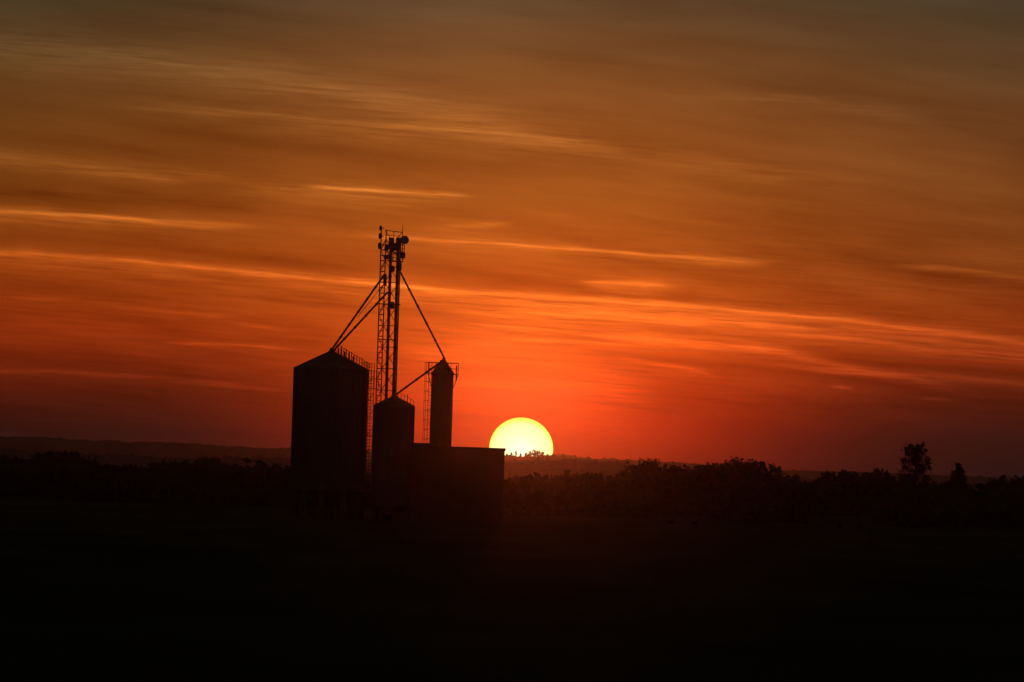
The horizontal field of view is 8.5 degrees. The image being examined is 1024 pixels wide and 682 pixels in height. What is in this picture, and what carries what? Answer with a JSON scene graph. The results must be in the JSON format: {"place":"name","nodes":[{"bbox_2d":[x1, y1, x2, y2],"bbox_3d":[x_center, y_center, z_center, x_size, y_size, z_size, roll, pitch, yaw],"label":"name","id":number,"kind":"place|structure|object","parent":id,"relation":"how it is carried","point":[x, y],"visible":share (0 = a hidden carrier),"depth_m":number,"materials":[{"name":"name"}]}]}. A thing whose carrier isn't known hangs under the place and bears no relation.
{"place":"outdoors","nodes":[
{"label":"outdoors","id":0,"kind":"place"},
{"bbox_2d":[461,501,494,523],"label":"doors","id":1,"kind":"structure","parent":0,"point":[467,513],"depth_m":942.60,"materials":[{"name":"metal"}]},
{"bbox_2d":[0,447,1012,490],"bbox_3d":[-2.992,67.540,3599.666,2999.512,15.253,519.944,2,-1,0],"label":"hills","id":2,"kind":"structure","parent":0,"point":[553,468],"depth_m":3463.57,"materials":[{"name":"black plant"}]},
{"bbox_2d":[0,436,1021,483],"bbox_3d":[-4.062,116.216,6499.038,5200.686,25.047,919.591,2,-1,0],"label":"hills","id":3,"kind":"structure","parent":0,"point":[156,449],"depth_m":6253.25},
{"bbox_2d":[0,496,1023,681],"bbox_3d":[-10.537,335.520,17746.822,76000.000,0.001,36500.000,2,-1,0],"label":"ground","id":4,"kind":"structure","parent":0,"point":[93,591],"depth_m":405.23,"materials":[{"name":"black plant"}]},
{"bbox_2d":[288,343,378,519],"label":"grain silo","id":5,"kind":"object","parent":4,"relation":"on","point":[330,426],"visible":0.99,"depth_m":945.89,"materials":[{"name":"black metal"}]},
{"bbox_2d":[330,226,444,519],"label":"grain elevator tower","id":6,"kind":"structure","parent":4,"relation":"on","point":[391,246],"depth_m":957.27,"materials":[{"name":"black metal"}]},
{"bbox_2d":[370,392,414,520],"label":"grain silo","id":7,"kind":"object","parent":4,"relation":"on","point":[392,455],"visible":0.99,"depth_m":943.58,"materials":[{"name":"metal"}]},
{"bbox_2d":[411,448,504,523],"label":"walls","id":8,"kind":"structure","parent":4,"relation":"on","point":[451,481],"depth_m":942.80,"materials":[{"name":"metal"}]},
{"bbox_2d":[413,448,503,523],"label":"cladding ribs","id":9,"kind":"object","parent":8,"relation":"attached to","point":[454,484],"visible":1,"depth_m":942.73,"materials":[{"name":"metal"}]},
{"bbox_2d":[413,443,505,450],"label":"flat roof","id":10,"kind":"structure","parent":8,"relation":"on","point":[421,445],"depth_m":942.69,"materials":[{"name":"black"}]},
{"bbox_2d":[422,359,458,445],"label":"grain silo","id":11,"kind":"object","parent":10,"relation":"on","point":[441,392],"visible":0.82,"depth_m":950.75,"materials":[{"name":"black metal"}]},
{"bbox_2d":[0,450,1023,529],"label":"distant treeline","id":12,"kind":"object","parent":4,"relation":"on","point":[734,490],"visible":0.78,"depth_m":1173.02,"materials":[{"name":"black plant"}]},
{"bbox_2d":[505,449,628,463],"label":"ridge trees","id":13,"kind":"object","parent":4,"relation":"on","point":[536,453],"visible":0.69,"depth_m":5898.69,"materials":[{"name":"black plant"}]},
{"bbox_2d":[897,442,933,488],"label":"deciduous tree","id":14,"kind":"object","parent":4,"relation":"on","point":[916,459],"visible":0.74,"depth_m":1299.22,"materials":[{"name":"black plant"}]},
{"bbox_2d":[945,463,969,495],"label":"conifer tree","id":15,"kind":"object","parent":4,"relation":"on","point":[958,481],"visible":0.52,"depth_m":1299.28,"materials":[{"name":"black plant"}]},
{"bbox_2d":[0,0,1023,477],"label":"sky","id":16,"kind":"structure","parent":0,"point":[787,234],"materials":[{"name":"orange"}]},
{"bbox_2d":[489,418,552,455],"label":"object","id":17,"kind":"object","parent":16,"relation":"in","point":[522,436],"visible":0.56,"depth_m":39860.35,"materials":[{"name":"yellow"}]},
{"bbox_2d":[657,514,707,530],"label":"farm shed","id":18,"kind":"structure","parent":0,"point":[680,522],"depth_m":931.84,"materials":[{"name":"black metal"}]},
{"bbox_2d":[668,521,696,524],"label":"windows","id":19,"kind":"structure","parent":18,"relation":"in","point":[669,522],"depth_m":931.80,"materials":[{"name":"black glass"}]},
{"bbox_2d":[806,514,871,535],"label":"farm shed","id":20,"kind":"structure","parent":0,"point":[838,525],"depth_m":937.68,"materials":[{"name":"black metal"}]},
{"bbox_2d":[817,522,862,528],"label":"windows","id":21,"kind":"structure","parent":20,"relation":"in","point":[819,524],"depth_m":937.73,"materials":[{"name":"black glass"}]}
]}

